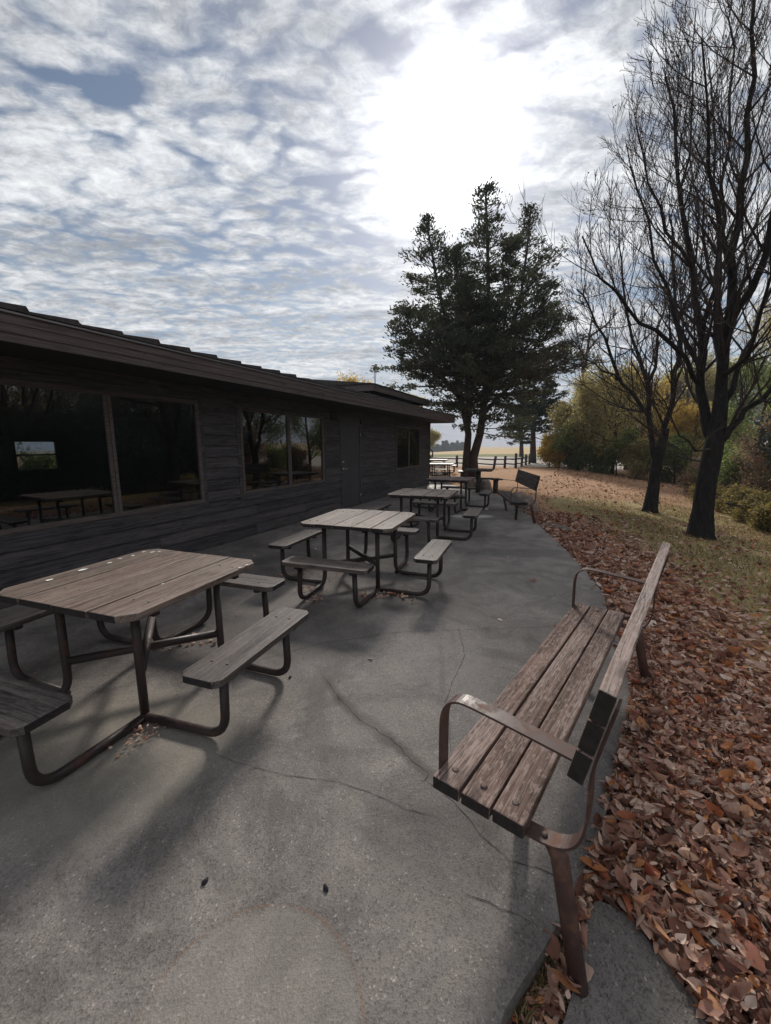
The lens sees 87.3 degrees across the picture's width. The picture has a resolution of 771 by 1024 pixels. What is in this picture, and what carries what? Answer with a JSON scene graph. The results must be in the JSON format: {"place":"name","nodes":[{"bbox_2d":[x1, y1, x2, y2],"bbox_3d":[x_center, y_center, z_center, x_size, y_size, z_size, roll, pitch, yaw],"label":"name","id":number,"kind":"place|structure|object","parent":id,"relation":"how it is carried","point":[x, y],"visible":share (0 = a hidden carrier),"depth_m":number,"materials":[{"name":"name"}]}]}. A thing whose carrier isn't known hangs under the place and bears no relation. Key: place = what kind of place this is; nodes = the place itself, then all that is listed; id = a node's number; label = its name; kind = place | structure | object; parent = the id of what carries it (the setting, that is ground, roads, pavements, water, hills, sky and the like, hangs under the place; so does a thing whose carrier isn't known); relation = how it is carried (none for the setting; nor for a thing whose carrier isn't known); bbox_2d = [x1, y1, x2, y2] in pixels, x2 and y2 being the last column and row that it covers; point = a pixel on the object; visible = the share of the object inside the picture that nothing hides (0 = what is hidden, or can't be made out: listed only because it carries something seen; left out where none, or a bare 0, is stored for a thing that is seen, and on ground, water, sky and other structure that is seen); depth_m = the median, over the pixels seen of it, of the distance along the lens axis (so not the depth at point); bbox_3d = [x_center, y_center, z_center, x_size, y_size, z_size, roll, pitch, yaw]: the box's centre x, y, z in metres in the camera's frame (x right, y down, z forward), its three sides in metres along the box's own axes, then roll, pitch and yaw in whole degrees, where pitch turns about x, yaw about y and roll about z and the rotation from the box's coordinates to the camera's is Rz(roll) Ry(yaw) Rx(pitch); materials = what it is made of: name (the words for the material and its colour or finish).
{"place":"outdoors","nodes":[
{"label":"outdoors","id":0,"kind":"place"},
{"bbox_2d":[0,482,632,1023],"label":"patio","id":1,"kind":"structure","parent":0,"point":[274,806],"depth_m":1.78,"materials":[{"name":"concrete"}]},
{"bbox_2d":[88,722,166,756],"bbox_3d":[-1.421,1.243,2.253,0.297,0.037,0.282,3,10,17],"label":"leaf heap","id":2,"kind":"object","parent":1,"relation":"on","point":[128,742],"visible":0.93,"depth_m":2.25,"materials":[{"name":"brown plant"}]},
{"bbox_2d":[0,549,308,785],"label":"picnic table","id":3,"kind":"object","parent":1,"relation":"on","point":[134,588],"visible":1,"depth_m":2.42,"materials":[{"name":"brown wood"}]},
{"bbox_2d":[152,632,216,652],"bbox_3d":[-1.646,1.064,3.315,0.538,0.051,0.328,0,10,0],"label":"leaf heap","id":4,"kind":"object","parent":1,"relation":"on","point":[189,642],"visible":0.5,"depth_m":3.29,"materials":[{"name":"brown plant"}]},
{"bbox_2d":[201,877,207,885],"bbox_3d":[-0.675,1.381,1.512,0.018,0.014,0.032,4,11,24],"label":"seed pod","id":5,"kind":"object","parent":1,"relation":"on","point":[204,881],"visible":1,"depth_m":1.51,"materials":[{"name":"black plant"}]},
{"bbox_2d":[34,522,556,673],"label":"stray leaves","id":6,"kind":"object","parent":1,"relation":"on","point":[532,580],"visible":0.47,"depth_m":4.82,"materials":[{"name":"brown plant"}]},
{"bbox_2d":[279,572,334,603],"bbox_3d":[-0.940,0.845,4.611,0.665,0.052,1.071,-2,10,-12],"label":"leaf heap","id":7,"kind":"object","parent":1,"relation":"on","point":[313,599],"visible":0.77,"depth_m":4.32,"materials":[{"name":"brown plant"}]},
{"bbox_2d":[323,883,328,892],"bbox_3d":[-0.221,1.385,1.489,0.017,0.014,0.031,-5,11,-28],"label":"seed pod","id":8,"kind":"object","parent":1,"relation":"on","point":[325,888],"visible":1,"depth_m":1.49,"materials":[{"name":"black plant"}]},
{"bbox_2d":[268,509,451,607],"bbox_3d":[-0.287,0.436,4.827,2.014,0.760,2.014,3,10,19],"label":"picnic table","id":9,"kind":"object","parent":1,"relation":"on","point":[429,554],"visible":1,"depth_m":4.52,"materials":[{"name":"brown wood"}]},
{"bbox_2d":[358,589,415,600],"bbox_3d":[0.051,0.887,4.341,0.696,0.062,0.373,4,10,20],"label":"leaf heap","id":10,"kind":"object","parent":1,"relation":"on","point":[363,594],"visible":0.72,"depth_m":4.34,"materials":[{"name":"brown plant"}]},
{"bbox_2d":[363,488,482,542],"bbox_3d":[0.690,0.013,7.325,2.014,0.760,2.014,3,10,19],"label":"picnic table","id":11,"kind":"object","parent":1,"relation":"on","point":[471,513],"visible":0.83,"depth_m":7.09,"materials":[{"name":"brown wood"}]},
{"bbox_2d":[430,463,463,477],"bbox_3d":[2.450,-1.768,17.855,2.014,0.760,2.014,3,10,15],"label":"picnic table","id":12,"kind":"object","parent":1,"relation":"on","point":[436,472],"visible":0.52,"depth_m":17.56,"materials":[{"name":"grey wood"}]},
{"bbox_2d":[412,476,493,512],"bbox_3d":[1.660,-0.484,10.263,2.014,0.760,2.014,4,10,22],"label":"picnic table","id":13,"kind":"object","parent":1,"relation":"on","point":[453,479],"visible":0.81,"depth_m":10.07,"materials":[{"name":"brown wood"}]},
{"bbox_2d":[463,468,493,492],"bbox_3d":[3.171,-1.046,13.709,0.908,0.830,1.220,3,10,20],"label":"pedestal table","id":14,"kind":"object","parent":1,"relation":"on","point":[479,478],"visible":0.88,"depth_m":13.50,"materials":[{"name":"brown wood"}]},
{"bbox_2d":[496,469,539,522],"bbox_3d":[2.977,-0.357,9.258,0.558,1.109,2.074,1,10,7],"label":"park bench","id":15,"kind":"object","parent":1,"relation":"on","point":[528,480],"visible":0.98,"depth_m":8.73,"materials":[{"name":"brown wood"}]},
{"bbox_2d":[433,542,670,997],"bbox_3d":[1.022,0.854,2.097,0.558,1.109,2.071,7,12,37],"label":"park bench","id":16,"kind":"object","parent":1,"relation":"on","point":[499,763],"visible":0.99,"depth_m":1.49,"materials":[{"name":"brown wood"}]},
{"bbox_2d":[0,0,770,446],"label":"sky","id":17,"kind":"structure","parent":0,"point":[245,181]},
{"bbox_2d":[430,447,770,1023],"bbox_3d":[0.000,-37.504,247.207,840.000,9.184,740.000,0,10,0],"label":"ground","id":18,"kind":"structure","parent":0,"point":[508,473],"depth_m":10.61,"materials":[{"name":"brown plant"}]},
{"bbox_2d":[0,302,455,609],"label":"lodge building","id":19,"kind":"structure","parent":18,"relation":"on","point":[115,443],"depth_m":5.38,"materials":[{"name":"grey wood"}]},
{"bbox_2d":[0,371,208,544],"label":"window","id":20,"kind":"structure","parent":19,"relation":"in","point":[77,458],"depth_m":4.68,"materials":[{"name":"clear glass"}]},
{"bbox_2d":[235,402,325,499],"bbox_3d":[-1.929,-1.205,7.966,0.060,1.620,2.700,4,10,24],"label":"window","id":21,"kind":"structure","parent":19,"relation":"in","point":[283,451],"depth_m":7.71,"materials":[{"name":"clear glass"}]},
{"bbox_2d":[341,425,360,507],"bbox_3d":[-0.865,-1.160,10.343,0.125,2.054,0.963,4,10,24],"label":"door","id":22,"kind":"structure","parent":19,"relation":"in","point":[351,464],"depth_m":10.33,"materials":[{"name":"paint"}]},
{"bbox_2d":[395,423,420,472],"bbox_3d":[0.793,-2.216,14.000,0.060,1.560,2.430,4,10,24],"label":"window","id":23,"kind":"structure","parent":19,"relation":"in","point":[407,441],"depth_m":13.89,"materials":[{"name":"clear glass"}]},
{"bbox_2d":[324,372,380,383],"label":"broadleaf tree","id":24,"kind":"object","parent":18,"relation":"on","point":[354,379],"visible":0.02,"depth_m":27.71,"materials":[{"name":"yellow plant"}]},
{"bbox_2d":[430,443,441,451],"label":"distant tree","id":25,"kind":"object","parent":18,"relation":"on","point":[438,447],"visible":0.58,"depth_m":230.92,"materials":[{"name":"green plant"}]},
{"bbox_2d":[430,427,443,456],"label":"broadleaf tree","id":26,"kind":"object","parent":18,"relation":"on","point":[434,436],"visible":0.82,"depth_m":49.23,"materials":[{"name":"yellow plant"}]},
{"bbox_2d":[430,459,456,473],"bbox_3d":[2.900,-2.535,22.391,2.014,0.760,2.014,3,10,15],"label":"picnic table","id":27,"kind":"object","parent":18,"relation":"on","point":[439,467],"visible":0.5,"depth_m":22.13,"materials":[{"name":"grey wood"}]},
{"bbox_2d":[441,440,450,451],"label":"distant tree","id":28,"kind":"object","parent":18,"relation":"on","point":[445,446],"visible":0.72,"depth_m":238.25,"materials":[{"name":"green plant"}]},
{"bbox_2d":[449,442,460,450],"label":"distant tree","id":29,"kind":"object","parent":18,"relation":"on","point":[454,446],"visible":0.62,"depth_m":248.07,"materials":[{"name":"green plant"}]},
{"bbox_2d":[451,440,463,450],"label":"distant tree","id":30,"kind":"object","parent":18,"relation":"on","point":[461,445],"visible":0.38,"depth_m":256.39,"materials":[{"name":"green plant"}]},
{"bbox_2d":[462,479,475,486],"bbox_3d":[3.137,-1.026,14.977,0.671,0.541,0.628,2,10,10],"label":"boulder","id":31,"kind":"object","parent":18,"relation":"on","point":[470,484],"visible":0.16,"depth_m":14.71,"materials":[{"name":"stone"}]},
{"bbox_2d":[430,453,530,468],"bbox_3d":[8.159,-3.727,29.199,9.276,1.112,3.971,-4,10,-22],"label":"rail fence","id":32,"kind":"object","parent":18,"relation":"on","point":[494,464],"visible":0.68,"depth_m":27.75,"materials":[{"name":"brown wood"}]},
{"bbox_2d":[474,479,491,490],"bbox_3d":[3.536,-0.943,14.647,0.712,0.557,0.600,-8,13,-40],"label":"boulder","id":33,"kind":"object","parent":18,"relation":"on","point":[485,484],"visible":0.36,"depth_m":14.39,"materials":[{"name":"stone"}]},
{"bbox_2d":[365,175,603,476],"bbox_3d":[4.578,-7.393,17.615,10.709,12.217,7.837,-7,12,-35],"label":"cedar tree","id":34,"kind":"object","parent":18,"relation":"on","point":[490,352],"visible":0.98,"depth_m":16.31,"materials":[{"name":"green plant"}]},
{"bbox_2d":[491,478,500,492],"bbox_3d":[3.800,-0.903,13.945,0.348,0.510,0.360,-2,10,-10],"label":"pedestal stool","id":35,"kind":"object","parent":18,"relation":"on","point":[495,481],"visible":0.88,"depth_m":13.88,"materials":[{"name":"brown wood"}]},
{"bbox_2d":[508,492,525,505],"bbox_3d":[3.561,-0.293,10.866,0.567,0.520,0.548,3,10,15],"label":"boulder","id":36,"kind":"object","parent":18,"relation":"on","point":[521,495],"visible":0.16,"depth_m":10.70,"materials":[{"name":"stone"}]},
{"bbox_2d":[501,401,543,456],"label":"cedar tree","id":37,"kind":"object","parent":18,"relation":"on","point":[521,450],"visible":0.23,"depth_m":50.14,"materials":[{"name":"green plant"}]},
{"bbox_2d":[518,495,538,510],"bbox_3d":[3.610,-0.161,10.218,0.560,0.517,0.519,-4,10,-23],"label":"boulder","id":38,"kind":"object","parent":18,"relation":"on","point":[529,499],"visible":0.32,"depth_m":10.06,"materials":[{"name":"stone"}]},
{"bbox_2d":[503,361,569,462],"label":"cedar tree","id":39,"kind":"object","parent":18,"relation":"on","point":[541,409],"visible":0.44,"depth_m":33.67,"materials":[{"name":"green plant"}]},
{"bbox_2d":[509,919,588,1023],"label":"gap debris","id":40,"kind":"object","parent":18,"relation":"on","point":[546,1016],"visible":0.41,"depth_m":1.24,"materials":[{"name":"brown plant"}]},
{"bbox_2d":[537,429,567,467],"bbox_3d":[11.580,-4.277,27.914,2.283,2.839,2.615,5,11,28],"label":"bush","id":41,"kind":"object","parent":18,"relation":"on","point":[545,453],"visible":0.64,"depth_m":27.50,"materials":[{"name":"yellow plant"}]},
{"bbox_2d":[544,390,592,467],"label":"broadleaf tree","id":42,"kind":"object","parent":18,"relation":"on","point":[567,407],"visible":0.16,"depth_m":27.21,"materials":[{"name":"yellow plant"}]},
{"bbox_2d":[550,418,595,470],"bbox_3d":[12.421,-4.371,26.650,3.456,3.818,2.793,-7,12,-36],"label":"bush","id":43,"kind":"object","parent":18,"relation":"on","point":[567,442],"visible":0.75,"depth_m":26.34,"materials":[{"name":"green plant"}]},
{"bbox_2d":[547,366,615,470],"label":"broadleaf tree","id":44,"kind":"object","parent":18,"relation":"on","point":[584,399],"visible":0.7,"depth_m":25.47,"materials":[{"name":"green plant"}]},
{"bbox_2d":[558,429,610,470],"bbox_3d":[13.486,-4.171,26.905,3.061,3.834,3.797,-7,12,-36],"label":"bush","id":45,"kind":"object","parent":18,"relation":"on","point":[595,455],"visible":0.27,"depth_m":26.00,"materials":[{"name":"green plant"}]},
{"bbox_2d":[555,298,620,408],"bbox_3d":[15.905,-9.968,31.821,4.556,12.742,5.903,3,10,18],"label":"broadleaf tree","id":46,"kind":"object","parent":18,"relation":"on","point":[587,348],"visible":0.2,"depth_m":30.90,"materials":[{"name":"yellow plant"}]},
{"bbox_2d":[569,378,640,437],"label":"broadleaf tree","id":47,"kind":"object","parent":18,"relation":"on","point":[612,408],"visible":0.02,"depth_m":30.20,"materials":[{"name":"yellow plant"}]},
{"bbox_2d":[583,426,642,474],"bbox_3d":[14.442,-3.591,25.347,3.180,3.746,3.257,0,10,0],"label":"bush","id":48,"kind":"object","parent":18,"relation":"on","point":[609,458],"visible":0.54,"depth_m":24.82,"materials":[{"name":"green plant"}]},
{"bbox_2d":[593,365,642,432],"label":"broadleaf tree","id":49,"kind":"object","parent":18,"relation":"on","point":[618,392],"visible":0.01,"depth_m":29.96,"materials":[{"name":"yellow plant"}]},
{"bbox_2d":[573,356,663,473],"bbox_3d":[14.323,-5.988,25.112,5.097,7.706,6.450,0,10,0],"label":"broadleaf tree","id":50,"kind":"object","parent":18,"relation":"on","point":[605,408],"visible":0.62,"depth_m":24.53,"materials":[{"name":"green plant"}]},
{"bbox_2d":[586,361,669,469],"bbox_3d":[18.910,-7.423,30.502,6.581,8.854,6.670,0,10,0],"label":"broadleaf tree","id":51,"kind":"object","parent":18,"relation":"on","point":[659,392],"visible":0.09,"depth_m":28.80,"materials":[{"name":"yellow plant"}]},
{"bbox_2d":[496,0,770,539],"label":"bare tree","id":52,"kind":"object","parent":18,"relation":"on","point":[717,431],"visible":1,"depth_m":7.00,"materials":[{"name":"grey plant"}]},
{"bbox_2d":[563,901,706,1023],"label":"concrete pad","id":53,"kind":"object","parent":18,"relation":"on","point":[633,980],"visible":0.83,"depth_m":1.28,"materials":[{"name":"grey concrete"}]},
{"bbox_2d":[617,435,655,478],"bbox_3d":[15.106,-3.115,24.071,2.760,2.814,2.983,0,10,0],"label":"bush","id":54,"kind":"object","parent":18,"relation":"on","point":[631,457],"visible":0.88,"depth_m":23.42,"materials":[{"name":"green plant"}]},
{"bbox_2d":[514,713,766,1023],"bbox_3d":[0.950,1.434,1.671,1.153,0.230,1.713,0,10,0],"label":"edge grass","id":55,"kind":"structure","parent":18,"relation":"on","point":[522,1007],"depth_m":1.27,"materials":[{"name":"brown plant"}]},
{"bbox_2d":[518,468,766,531],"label":"leaf litter","id":56,"kind":"object","parent":18,"relation":"on","point":[606,490],"visible":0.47,"depth_m":15.69,"materials":[{"name":"brown plant"}]},
{"bbox_2d":[518,508,770,731],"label":"leaf litter","id":57,"kind":"object","parent":18,"relation":"on","point":[625,604],"visible":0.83,"depth_m":4.53,"materials":[{"name":"brown plant"}]},
{"bbox_2d":[539,523,569,530],"bbox_3d":[3.327,0.293,8.020,0.469,0.074,0.760,-3,10,-17],"label":"flat stone","id":58,"kind":"object","parent":57,"relation":"on","point":[564,527],"visible":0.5,"depth_m":7.92,"materials":[{"name":"grey stone"}]},
{"bbox_2d":[528,144,768,512],"bbox_3d":[7.598,-4.574,11.342,6.158,9.517,5.262,1,10,7],"label":"bare tree","id":59,"kind":"object","parent":18,"relation":"on","point":[651,501],"visible":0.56,"depth_m":11.52,"materials":[{"name":"brown plant"}]},
{"bbox_2d":[540,627,770,1023],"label":"leaf litter","id":60,"kind":"object","parent":18,"relation":"on","point":[631,825],"visible":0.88,"depth_m":1.69,"materials":[{"name":"brown plant"}]},
{"bbox_2d":[618,338,692,440],"bbox_3d":[18.367,-7.387,28.346,5.555,9.616,5.244,0,10,0],"label":"broadleaf tree","id":61,"kind":"object","parent":18,"relation":"on","point":[645,363],"visible":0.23,"depth_m":27.93,"materials":[{"name":"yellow plant"}]},
{"bbox_2d":[620,360,695,464],"bbox_3d":[23.035,-8.213,34.332,7.690,9.548,7.272,0,10,0],"label":"broadleaf tree","id":62,"kind":"object","parent":18,"relation":"on","point":[667,383],"visible":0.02,"depth_m":32.55,"materials":[{"name":"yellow plant"}]},
{"bbox_2d":[647,430,698,483],"bbox_3d":[15.848,-2.822,21.910,2.620,3.247,2.930,-7,12,-37],"label":"bush","id":63,"kind":"object","parent":18,"relation":"on","point":[668,474],"visible":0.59,"depth_m":21.64,"materials":[{"name":"green plant"}]},
{"bbox_2d":[655,388,711,482],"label":"broadleaf tree","id":64,"kind":"object","parent":18,"relation":"on","point":[685,420],"visible":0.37,"depth_m":22.69,"materials":[{"name":"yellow plant"}]},
{"bbox_2d":[639,357,729,444],"bbox_3d":[23.993,-7.781,32.122,8.133,9.611,8.317,5,11,28],"label":"broadleaf tree","id":65,"kind":"object","parent":18,"relation":"on","point":[707,390],"visible":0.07,"depth_m":30.76,"materials":[{"name":"green plant"}]},
{"bbox_2d":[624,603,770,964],"bbox_3d":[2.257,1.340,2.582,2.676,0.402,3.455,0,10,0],"label":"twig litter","id":66,"kind":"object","parent":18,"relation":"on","point":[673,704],"visible":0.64,"depth_m":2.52,"materials":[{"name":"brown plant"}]},
{"bbox_2d":[672,347,735,441],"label":"broadleaf tree","id":67,"kind":"object","parent":18,"relation":"on","point":[708,370],"visible":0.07,"depth_m":30.40,"materials":[{"name":"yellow plant"}]},
{"bbox_2d":[675,445,734,492],"bbox_3d":[13.950,-1.668,17.320,2.642,2.596,2.064,0,10,0],"label":"bush","id":68,"kind":"object","parent":18,"relation":"on","point":[687,481],"visible":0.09,"depth_m":17.52,"materials":[{"name":"green plant"}]},
{"bbox_2d":[686,481,728,502],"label":"shrub","id":69,"kind":"object","parent":18,"relation":"on","point":[718,490],"visible":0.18,"depth_m":14.64,"materials":[{"name":"green plant"}]},
{"bbox_2d":[685,352,750,447],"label":"broadleaf tree","id":70,"kind":"object","parent":18,"relation":"on","point":[712,400],"visible":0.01,"depth_m":31.65,"materials":[{"name":"green plant"}]},
{"bbox_2d":[690,348,770,464],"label":"broadleaf tree","id":71,"kind":"object","parent":18,"relation":"on","point":[736,432],"visible":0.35,"depth_m":21.17,"materials":[{"name":"green plant"}]},
{"bbox_2d":[690,440,770,492],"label":"bush","id":72,"kind":"object","parent":18,"relation":"on","point":[729,465],"visible":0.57,"depth_m":15.55,"materials":[{"name":"green plant"}]},
{"bbox_2d":[691,350,770,454],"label":"broadleaf tree","id":73,"kind":"object","parent":18,"relation":"on","point":[732,399],"visible":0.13,"depth_m":28.69,"materials":[{"name":"green plant"}]},
{"bbox_2d":[714,481,761,514],"bbox_3d":[10.992,-0.286,12.768,1.247,1.328,1.500,0,10,0],"label":"shrub","id":74,"kind":"object","parent":18,"relation":"on","point":[735,493],"visible":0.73,"depth_m":12.66,"materials":[{"name":"green plant"}]},
{"bbox_2d":[720,406,770,496],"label":"bush","id":75,"kind":"object","parent":18,"relation":"on","point":[756,460],"visible":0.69,"depth_m":14.09,"materials":[{"name":"green plant"}]},
{"bbox_2d":[722,488,770,522],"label":"shrub","id":76,"kind":"object","parent":18,"relation":"on","point":[753,498],"visible":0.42,"depth_m":10.93,"materials":[{"name":"green plant"}]},
{"bbox_2d":[736,293,770,474],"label":"broadleaf tree","id":77,"kind":"object","parent":18,"relation":"on","point":[762,321],"visible":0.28,"depth_m":31.12,"materials":[{"name":"green plant"}]},
{"bbox_2d":[737,352,770,476],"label":"broadleaf tree","id":78,"kind":"object","parent":18,"relation":"on","point":[757,399],"visible":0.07,"depth_m":29.58,"materials":[{"name":"green plant"}]},
{"bbox_2d":[744,497,770,531],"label":"shrub","id":79,"kind":"object","parent":18,"relation":"on","point":[760,518],"visible":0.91,"depth_m":9.71,"materials":[{"name":"green plant"}]},
{"bbox_2d":[745,415,770,475],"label":"understory bush","id":80,"kind":"object","parent":18,"relation":"on","point":[760,438],"visible":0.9,"depth_m":13.24,"materials":[{"name":"green plant"}]},
{"bbox_2d":[515,486,770,655],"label":"lawn grass","id":81,"kind":"structure","parent":0,"point":[686,516],"depth_m":8.63,"materials":[{"name":"plant"}]}
]}

